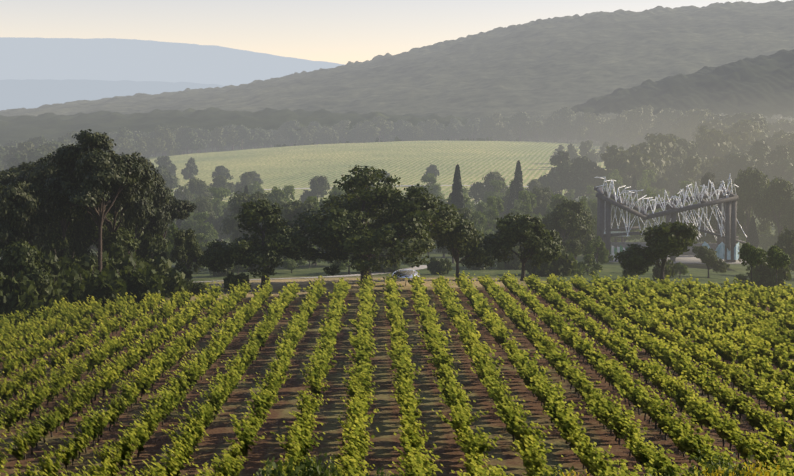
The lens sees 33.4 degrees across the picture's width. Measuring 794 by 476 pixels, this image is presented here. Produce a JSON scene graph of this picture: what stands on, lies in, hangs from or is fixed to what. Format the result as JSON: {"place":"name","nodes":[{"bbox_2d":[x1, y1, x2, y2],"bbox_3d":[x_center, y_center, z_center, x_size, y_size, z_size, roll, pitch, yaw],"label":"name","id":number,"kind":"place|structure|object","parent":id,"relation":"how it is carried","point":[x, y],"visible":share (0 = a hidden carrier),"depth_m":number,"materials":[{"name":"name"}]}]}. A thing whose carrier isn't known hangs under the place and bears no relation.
{"place":"outdoors","nodes":[
{"label":"outdoors","id":0,"kind":"place"},
{"bbox_2d":[0,79,223,110],"bbox_3d":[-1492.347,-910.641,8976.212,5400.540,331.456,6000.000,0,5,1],"label":"distant mountain","id":1,"kind":"structure","parent":0,"point":[26,93],"depth_m":7760.43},
{"bbox_2d":[0,37,344,85],"bbox_3d":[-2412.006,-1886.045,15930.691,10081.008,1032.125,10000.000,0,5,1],"label":"distant mountain","id":2,"kind":"structure","parent":0,"point":[106,59],"depth_m":13706.51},
{"bbox_2d":[0,107,518,146],"bbox_3d":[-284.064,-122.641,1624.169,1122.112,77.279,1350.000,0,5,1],"label":"ridge","id":3,"kind":"structure","parent":0,"point":[53,126],"depth_m":1494.15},
{"bbox_2d":[0,0,790,64],"label":"sky","id":4,"kind":"structure","parent":0,"point":[334,31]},
{"bbox_2d":[0,140,793,475],"bbox_3d":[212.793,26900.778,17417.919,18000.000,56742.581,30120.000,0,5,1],"label":"ground","id":5,"kind":"structure","parent":0,"point":[302,166],"depth_m":87.01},
{"bbox_2d":[0,271,18,316],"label":"dark bush","id":6,"kind":"object","parent":5,"relation":"on","point":[3,310],"visible":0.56,"depth_m":115.88,"materials":[{"name":"green plant"}]},
{"bbox_2d":[3,141,34,168],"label":"tree","id":7,"kind":"object","parent":5,"relation":"on","point":[25,146],"visible":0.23,"depth_m":478.33,"materials":[{"name":"green plant"}]},
{"bbox_2d":[0,271,43,322],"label":"dark bush","id":8,"kind":"object","parent":5,"relation":"on","point":[24,292],"visible":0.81,"depth_m":116.09,"materials":[{"name":"green plant"}]},
{"bbox_2d":[0,160,47,243],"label":"tree","id":9,"kind":"object","parent":5,"relation":"on","point":[15,172],"visible":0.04,"depth_m":137.19,"materials":[{"name":"green plant"}]},
{"bbox_2d":[0,180,52,252],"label":"tree","id":10,"kind":"object","parent":5,"relation":"on","point":[21,217],"visible":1,"depth_m":120.98,"materials":[{"name":"green plant"}]},
{"bbox_2d":[0,239,52,297],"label":"bush","id":11,"kind":"object","parent":5,"relation":"on","point":[20,256],"visible":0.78,"depth_m":118.29,"materials":[{"name":"green plant"}]},
{"bbox_2d":[4,153,111,254],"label":"tree","id":12,"kind":"object","parent":5,"relation":"on","point":[39,173],"visible":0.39,"depth_m":130.84,"materials":[{"name":"green plant"}]},
{"bbox_2d":[35,269,88,317],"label":"dark bush","id":13,"kind":"object","parent":5,"relation":"on","point":[58,292],"visible":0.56,"depth_m":121.69,"materials":[{"name":"green plant"}]},
{"bbox_2d":[35,251,102,275],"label":"dark bush","id":14,"kind":"object","parent":5,"relation":"on","point":[57,266],"visible":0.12,"depth_m":126.72,"materials":[{"name":"green plant"}]},
{"bbox_2d":[61,265,126,312],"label":"dark bush","id":15,"kind":"object","parent":5,"relation":"on","point":[107,285],"visible":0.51,"depth_m":123.92,"materials":[{"name":"green plant"}]},
{"bbox_2d":[37,129,154,271],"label":"tree","id":16,"kind":"object","parent":5,"relation":"on","point":[112,177],"visible":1,"depth_m":125.62,"materials":[{"name":"green plant"}]},
{"bbox_2d":[73,213,140,260],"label":"bush","id":17,"kind":"object","parent":5,"relation":"on","point":[119,243],"visible":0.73,"depth_m":137.29,"materials":[{"name":"green plant"}]},
{"bbox_2d":[65,152,160,261],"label":"tree","id":18,"kind":"object","parent":5,"relation":"on","point":[140,208],"visible":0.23,"depth_m":135.06,"materials":[{"name":"green plant"}]},
{"bbox_2d":[87,250,144,270],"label":"dark bush","id":19,"kind":"object","parent":5,"relation":"on","point":[107,263],"visible":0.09,"depth_m":131.09,"materials":[{"name":"green plant"}]},
{"bbox_2d":[99,262,163,304],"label":"dark bush","id":20,"kind":"object","parent":5,"relation":"on","point":[140,283],"visible":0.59,"depth_m":127.48,"materials":[{"name":"green plant"}]},
{"bbox_2d":[106,178,171,256],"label":"tree","id":21,"kind":"object","parent":5,"relation":"on","point":[159,220],"visible":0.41,"depth_m":141.94,"materials":[{"name":"green plant"}]},
{"bbox_2d":[114,218,169,260],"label":"bush","id":22,"kind":"object","parent":5,"relation":"on","point":[155,246],"visible":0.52,"depth_m":143.59,"materials":[{"name":"green plant"}]},
{"bbox_2d":[125,251,172,273],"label":"dark bush","id":23,"kind":"object","parent":5,"relation":"on","point":[159,263],"visible":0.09,"depth_m":138.31,"materials":[{"name":"green plant"}]},
{"bbox_2d":[150,125,176,155],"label":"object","id":24,"kind":"object","parent":5,"relation":"on","point":[163,135],"visible":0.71,"depth_m":764.38,"materials":[{"name":"green plant"}]},
{"bbox_2d":[144,265,188,300],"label":"dark bush","id":25,"kind":"object","parent":5,"relation":"on","point":[174,281],"visible":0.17,"depth_m":132.34,"materials":[{"name":"green plant"}]},
{"bbox_2d":[155,165,179,191],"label":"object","id":26,"kind":"object","parent":5,"relation":"on","point":[171,181],"visible":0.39,"depth_m":385.74,"materials":[{"name":"green plant"}]},
{"bbox_2d":[161,194,197,239],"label":"tree","id":27,"kind":"object","parent":5,"relation":"on","point":[178,209],"visible":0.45,"depth_m":148.78,"materials":[{"name":"green plant"}]},
{"bbox_2d":[169,228,205,272],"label":"tree","id":28,"kind":"object","parent":5,"relation":"on","point":[187,251],"visible":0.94,"depth_m":151.78,"materials":[{"name":"green plant"}]},
{"bbox_2d":[175,127,202,153],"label":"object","id":29,"kind":"object","parent":5,"relation":"on","point":[190,140],"visible":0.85,"depth_m":790.81,"materials":[{"name":"green plant"}]},
{"bbox_2d":[181,157,197,179],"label":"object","id":30,"kind":"object","parent":5,"relation":"on","point":[190,171],"visible":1,"depth_m":499.20,"materials":[{"name":"green plant"}]},
{"bbox_2d":[186,280,207,295],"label":"dark bush","id":31,"kind":"object","parent":5,"relation":"on","point":[194,288],"visible":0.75,"depth_m":137.18,"materials":[{"name":"green plant"}]},
{"bbox_2d":[178,211,217,245],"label":"tree","id":32,"kind":"object","parent":5,"relation":"on","point":[209,231],"visible":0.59,"depth_m":242.85,"materials":[{"name":"green plant"}]},
{"bbox_2d":[186,177,212,197],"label":"tree","id":33,"kind":"object","parent":5,"relation":"on","point":[198,187],"visible":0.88,"depth_m":360.64,"materials":[{"name":"green plant"}]},
{"bbox_2d":[188,197,215,224],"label":"oak","id":34,"kind":"object","parent":5,"relation":"on","point":[201,207],"visible":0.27,"depth_m":276.10,"materials":[{"name":"green plant"}]},
{"bbox_2d":[210,127,226,151],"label":"tree","id":35,"kind":"object","parent":5,"relation":"on","point":[216,137],"visible":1,"depth_m":839.55,"materials":[{"name":"green plant"}]},
{"bbox_2d":[208,186,233,240],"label":"tree","id":36,"kind":"object","parent":5,"relation":"on","point":[219,193],"visible":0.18,"depth_m":296.55,"materials":[{"name":"green plant"}]},
{"bbox_2d":[209,175,234,200],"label":"tree","id":37,"kind":"object","parent":5,"relation":"on","point":[220,181],"visible":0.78,"depth_m":399.60,"materials":[{"name":"green plant"}]},
{"bbox_2d":[210,195,250,239],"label":"tree","id":38,"kind":"object","parent":5,"relation":"on","point":[216,223],"visible":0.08,"depth_m":270.19,"materials":[{"name":"green plant"}]},
{"bbox_2d":[223,272,250,292],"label":"dark bush","id":39,"kind":"object","parent":5,"relation":"on","point":[231,279],"visible":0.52,"depth_m":138.84,"materials":[{"name":"green plant"}]},
{"bbox_2d":[219,191,268,240],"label":"tree","id":40,"kind":"object","parent":5,"relation":"on","point":[231,223],"visible":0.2,"depth_m":219.23,"materials":[{"name":"green plant"}]},
{"bbox_2d":[197,198,308,287],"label":"tree","id":41,"kind":"object","parent":5,"relation":"on","point":[279,234],"visible":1,"depth_m":142.62,"materials":[{"name":"green plant"}]},
{"bbox_2d":[264,186,291,205],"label":"tree","id":42,"kind":"object","parent":5,"relation":"on","point":[278,195],"visible":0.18,"depth_m":261.26,"materials":[{"name":"green plant"}]},
{"bbox_2d":[256,200,322,257],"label":"tree","id":43,"kind":"object","parent":5,"relation":"on","point":[289,211],"visible":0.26,"depth_m":204.19,"materials":[{"name":"green plant"}]},
{"bbox_2d":[283,120,301,145],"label":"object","id":44,"kind":"object","parent":5,"relation":"on","point":[292,135],"visible":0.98,"depth_m":895.04,"materials":[{"name":"green plant"}]},
{"bbox_2d":[256,452,344,475],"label":"grapevine","id":45,"kind":"object","parent":5,"relation":"on","point":[315,469],"visible":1,"depth_m":32.96,"materials":[{"name":"green plant"}]},
{"bbox_2d":[299,176,329,202],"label":"oak","id":46,"kind":"object","parent":5,"relation":"on","point":[319,186],"visible":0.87,"depth_m":362.36,"materials":[{"name":"green plant"}]},
{"bbox_2d":[317,125,338,143],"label":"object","id":47,"kind":"object","parent":5,"relation":"on","point":[326,133],"visible":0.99,"depth_m":911.82,"materials":[{"name":"green plant"}]},
{"bbox_2d":[287,165,466,283],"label":"tree","id":48,"kind":"object","parent":5,"relation":"on","point":[345,228],"visible":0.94,"depth_m":145.26,"materials":[{"name":"green plant"}]},
{"bbox_2d":[364,116,393,141],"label":"tree","id":49,"kind":"object","parent":5,"relation":"on","point":[381,122],"visible":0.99,"depth_m":921.82,"materials":[{"name":"green plant"}]},
{"bbox_2d":[0,270,793,475],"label":"vines","id":50,"kind":"object","parent":5,"relation":"on","point":[729,311],"visible":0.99,"depth_m":79.72,"materials":[{"name":"green plant"}]},
{"bbox_2d":[415,173,445,205],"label":"oak","id":51,"kind":"object","parent":5,"relation":"on","point":[430,178],"visible":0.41,"depth_m":351.96,"materials":[{"name":"green plant"}]},
{"bbox_2d":[423,119,442,140],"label":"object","id":52,"kind":"object","parent":5,"relation":"on","point":[430,133],"visible":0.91,"depth_m":932.89,"materials":[{"name":"green plant"}]},
{"bbox_2d":[426,257,451,274],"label":"dark bush","id":53,"kind":"object","parent":5,"relation":"on","point":[440,266],"visible":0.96,"depth_m":180.38,"materials":[{"name":"green plant"}]},
{"bbox_2d":[451,164,464,209],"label":"cypress","id":54,"kind":"object","parent":5,"relation":"on","point":[457,198],"visible":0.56,"depth_m":253.82,"materials":[{"name":"green plant"}]},
{"bbox_2d":[429,214,497,279],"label":"tree","id":55,"kind":"object","parent":5,"relation":"on","point":[463,239],"visible":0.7,"depth_m":157.36,"materials":[{"name":"green plant"}]},
{"bbox_2d":[472,211,493,244],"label":"tree","id":56,"kind":"object","parent":5,"relation":"on","point":[481,225],"visible":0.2,"depth_m":233.80,"materials":[{"name":"green plant"}]},
{"bbox_2d":[467,171,507,203],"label":"tree","id":57,"kind":"object","parent":5,"relation":"on","point":[477,190],"visible":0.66,"depth_m":362.55,"materials":[{"name":"green plant"}]},
{"bbox_2d":[481,179,506,210],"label":"oak","id":58,"kind":"object","parent":5,"relation":"on","point":[498,185],"visible":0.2,"depth_m":324.58,"materials":[{"name":"green plant"}]},
{"bbox_2d":[477,196,518,244],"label":"tree","id":59,"kind":"object","parent":5,"relation":"on","point":[492,214],"visible":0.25,"depth_m":248.59,"materials":[{"name":"green plant"}]},
{"bbox_2d":[505,111,532,140],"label":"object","id":60,"kind":"object","parent":5,"relation":"on","point":[521,120],"visible":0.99,"depth_m":883.71,"materials":[{"name":"green plant"}]},
{"bbox_2d":[513,160,524,206],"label":"cypress","id":61,"kind":"object","parent":5,"relation":"on","point":[518,180],"visible":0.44,"depth_m":298.40,"materials":[{"name":"green plant"}]},
{"bbox_2d":[482,213,563,280],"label":"tree","id":62,"kind":"object","parent":5,"relation":"on","point":[539,245],"visible":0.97,"depth_m":159.45,"materials":[{"name":"green plant"}]},
{"bbox_2d":[509,190,542,243],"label":"tree","id":63,"kind":"object","parent":5,"relation":"on","point":[523,209],"visible":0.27,"depth_m":260.25,"materials":[{"name":"green plant"}]},
{"bbox_2d":[525,258,552,276],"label":"dark bush","id":64,"kind":"object","parent":5,"relation":"on","point":[545,269],"visible":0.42,"depth_m":180.10,"materials":[{"name":"green plant"}]},
{"bbox_2d":[530,186,552,215],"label":"tree","id":65,"kind":"object","parent":5,"relation":"on","point":[543,197],"visible":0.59,"depth_m":283.26,"materials":[{"name":"green plant"}]},
{"bbox_2d":[535,151,587,199],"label":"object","id":66,"kind":"object","parent":5,"relation":"on","point":[559,178],"visible":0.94,"depth_m":385.12,"materials":[{"name":"green plant"}]},
{"bbox_2d":[550,245,577,276],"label":"tree","id":67,"kind":"object","parent":5,"relation":"on","point":[564,263],"visible":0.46,"depth_m":181.12,"materials":[{"name":"green plant"}]},
{"bbox_2d":[551,107,580,142],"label":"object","id":68,"kind":"object","parent":5,"relation":"on","point":[565,123],"visible":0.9,"depth_m":832.05,"materials":[{"name":"green plant"}]},
{"bbox_2d":[540,197,592,244],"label":"tree","id":69,"kind":"object","parent":5,"relation":"on","point":[563,218],"visible":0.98,"depth_m":202.84,"materials":[{"name":"green plant"}]},
{"bbox_2d":[562,239,585,256],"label":"tree","id":70,"kind":"object","parent":5,"relation":"on","point":[573,246],"visible":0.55,"depth_m":198.65,"materials":[{"name":"green plant"}]},
{"bbox_2d":[561,210,595,262],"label":"tree","id":71,"kind":"object","parent":5,"relation":"on","point":[585,239],"visible":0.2,"depth_m":215.08,"materials":[{"name":"green plant"}]},
{"bbox_2d":[570,155,600,198],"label":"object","id":72,"kind":"object","parent":5,"relation":"on","point":[583,165],"visible":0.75,"depth_m":389.25,"materials":[{"name":"green plant"}]},
{"bbox_2d":[572,112,604,139],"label":"tree","id":73,"kind":"object","parent":5,"relation":"on","point":[594,121],"visible":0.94,"depth_m":809.87,"materials":[{"name":"green plant"}]},
{"bbox_2d":[575,254,602,274],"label":"bush","id":74,"kind":"object","parent":5,"relation":"on","point":[594,264],"visible":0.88,"depth_m":188.54,"materials":[{"name":"green plant"}]},
{"bbox_2d":[579,140,599,162],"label":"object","id":75,"kind":"object","parent":5,"relation":"on","point":[585,149],"visible":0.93,"depth_m":570.77,"materials":[{"name":"green plant"}]},
{"bbox_2d":[581,236,613,264],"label":"oak","id":76,"kind":"object","parent":5,"relation":"on","point":[597,249],"visible":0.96,"depth_m":204.12,"materials":[{"name":"green plant"}]},
{"bbox_2d":[596,169,630,194],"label":"oak","id":77,"kind":"object","parent":5,"relation":"on","point":[617,178],"visible":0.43,"depth_m":369.85,"materials":[{"name":"green plant"}]},
{"bbox_2d":[584,145,669,199],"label":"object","id":78,"kind":"object","parent":5,"relation":"on","point":[621,160],"visible":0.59,"depth_m":384.95,"materials":[{"name":"green plant"}]},
{"bbox_2d":[611,198,647,241],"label":"tree","id":79,"kind":"object","parent":5,"relation":"on","point":[618,213],"visible":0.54,"depth_m":267.50,"materials":[{"name":"green plant"}]},
{"bbox_2d":[625,142,670,178],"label":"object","id":80,"kind":"object","parent":5,"relation":"on","point":[655,154],"visible":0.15,"depth_m":400.26,"materials":[{"name":"green plant"}]},
{"bbox_2d":[641,188,665,230],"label":"oak","id":81,"kind":"object","parent":5,"relation":"on","point":[650,194],"visible":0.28,"depth_m":297.53,"materials":[{"name":"green plant"}]},
{"bbox_2d":[639,169,669,209],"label":"oak","id":82,"kind":"object","parent":5,"relation":"on","point":[645,173],"visible":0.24,"depth_m":369.35,"materials":[{"name":"green plant"}]},
{"bbox_2d":[614,221,700,280],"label":"tree","id":83,"kind":"object","parent":5,"relation":"on","point":[663,240],"visible":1,"depth_m":163.65,"materials":[{"name":"green plant"}]},
{"bbox_2d":[638,133,686,174],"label":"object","id":84,"kind":"object","parent":5,"relation":"on","point":[664,145],"visible":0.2,"depth_m":414.06,"materials":[{"name":"green plant"}]},
{"bbox_2d":[652,259,676,279],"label":"dark bush","id":85,"kind":"object","parent":5,"relation":"on","point":[670,269],"visible":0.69,"depth_m":182.44,"materials":[{"name":"green plant"}]},
{"bbox_2d":[594,174,748,264],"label":"pavilion","id":86,"kind":"structure","parent":5,"relation":"on","point":[727,249],"depth_m":235.00,"materials":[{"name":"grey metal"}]},
{"bbox_2d":[665,161,682,197],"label":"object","id":87,"kind":"object","parent":5,"relation":"on","point":[674,175],"visible":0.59,"depth_m":399.92,"materials":[{"name":"green plant"}]},
{"bbox_2d":[668,136,706,198],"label":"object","id":88,"kind":"object","parent":5,"relation":"on","point":[684,146],"visible":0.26,"depth_m":420.95,"materials":[{"name":"green plant"}]},
{"bbox_2d":[678,156,701,191],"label":"tree","id":89,"kind":"object","parent":5,"relation":"on","point":[689,171],"visible":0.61,"depth_m":382.22,"materials":[{"name":"green plant"}]},
{"bbox_2d":[676,205,711,242],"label":"tree","id":90,"kind":"object","parent":5,"relation":"on","point":[703,237],"visible":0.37,"depth_m":266.58,"materials":[{"name":"green plant"}]},
{"bbox_2d":[692,246,729,277],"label":"oak","id":91,"kind":"object","parent":5,"relation":"on","point":[707,256],"visible":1,"depth_m":199.14,"materials":[{"name":"green plant"}]},
{"bbox_2d":[692,125,737,164],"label":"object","id":92,"kind":"object","parent":5,"relation":"on","point":[713,142],"visible":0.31,"depth_m":443.18,"materials":[{"name":"green plant"}]},
{"bbox_2d":[699,156,733,186],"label":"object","id":93,"kind":"object","parent":5,"relation":"on","point":[707,167],"visible":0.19,"depth_m":393.40,"materials":[{"name":"green plant"}]},
{"bbox_2d":[703,204,748,241],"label":"tree","id":94,"kind":"object","parent":5,"relation":"on","point":[742,217],"visible":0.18,"depth_m":264.69,"materials":[{"name":"green plant"}]},
{"bbox_2d":[689,446,763,475],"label":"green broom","id":95,"kind":"object","parent":5,"relation":"on","point":[740,467],"visible":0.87,"depth_m":32.80,"materials":[{"name":"green plant"}]},
{"bbox_2d":[714,112,765,126],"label":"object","id":96,"kind":"object","parent":5,"relation":"on","point":[729,120],"visible":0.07,"depth_m":571.99,"materials":[{"name":"green plant"}]},
{"bbox_2d":[712,152,770,191],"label":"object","id":97,"kind":"object","parent":5,"relation":"on","point":[736,163],"visible":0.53,"depth_m":387.94,"materials":[{"name":"green plant"}]},
{"bbox_2d":[721,119,762,141],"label":"tree","id":98,"kind":"object","parent":5,"relation":"on","point":[749,127],"visible":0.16,"depth_m":485.71,"materials":[{"name":"green plant"}]},
{"bbox_2d":[716,167,771,240],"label":"tree","id":99,"kind":"object","parent":5,"relation":"on","point":[750,183],"visible":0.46,"depth_m":272.06,"materials":[{"name":"green plant"}]},
{"bbox_2d":[735,266,762,285],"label":"bush","id":100,"kind":"object","parent":5,"relation":"on","point":[755,277],"visible":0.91,"depth_m":184.66,"materials":[{"name":"green plant"}]},
{"bbox_2d":[737,242,766,285],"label":"tree","id":101,"kind":"object","parent":5,"relation":"on","point":[751,256],"visible":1,"depth_m":165.21,"materials":[{"name":"green plant"}]},
{"bbox_2d":[746,216,758,248],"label":"cypress","id":102,"kind":"object","parent":5,"relation":"on","point":[753,239],"visible":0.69,"depth_m":264.71,"materials":[{"name":"green plant"}]},
{"bbox_2d":[741,139,773,171],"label":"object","id":103,"kind":"object","parent":5,"relation":"on","point":[759,148],"visible":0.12,"depth_m":396.30,"materials":[{"name":"green plant"}]},
{"bbox_2d":[734,460,781,475],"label":"broom","id":104,"kind":"object","parent":5,"relation":"on","point":[757,469],"visible":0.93,"depth_m":32.35,"materials":[{"name":"green plant"}]},
{"bbox_2d":[752,257,791,286],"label":"dark bush","id":105,"kind":"object","parent":5,"relation":"on","point":[768,277],"visible":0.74,"depth_m":183.57,"materials":[{"name":"green plant"}]},
{"bbox_2d":[753,175,793,237],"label":"tree","id":106,"kind":"object","parent":5,"relation":"on","point":[774,199],"visible":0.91,"depth_m":263.64,"materials":[{"name":"green plant"}]},
{"bbox_2d":[760,145,793,186],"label":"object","id":107,"kind":"object","parent":5,"relation":"on","point":[783,165],"visible":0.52,"depth_m":383.15,"materials":[{"name":"green plant"}]},
{"bbox_2d":[764,245,790,284],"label":"tree","id":108,"kind":"object","parent":5,"relation":"on","point":[777,258],"visible":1,"depth_m":165.93,"materials":[{"name":"green plant"}]},
{"bbox_2d":[774,226,793,273],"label":"oak","id":109,"kind":"object","parent":5,"relation":"on","point":[785,242],"visible":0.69,"depth_m":213.63,"materials":[{"name":"green plant"}]},
{"bbox_2d":[0,0,793,118],"bbox_3d":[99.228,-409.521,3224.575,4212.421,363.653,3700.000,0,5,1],"label":"hill","id":110,"kind":"structure","parent":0,"point":[547,67],"depth_m":2416.51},
{"bbox_2d":[569,49,793,117],"bbox_3d":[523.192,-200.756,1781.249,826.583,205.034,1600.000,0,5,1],"label":"ridge","id":111,"kind":"structure","parent":0,"point":[762,84],"depth_m":1611.53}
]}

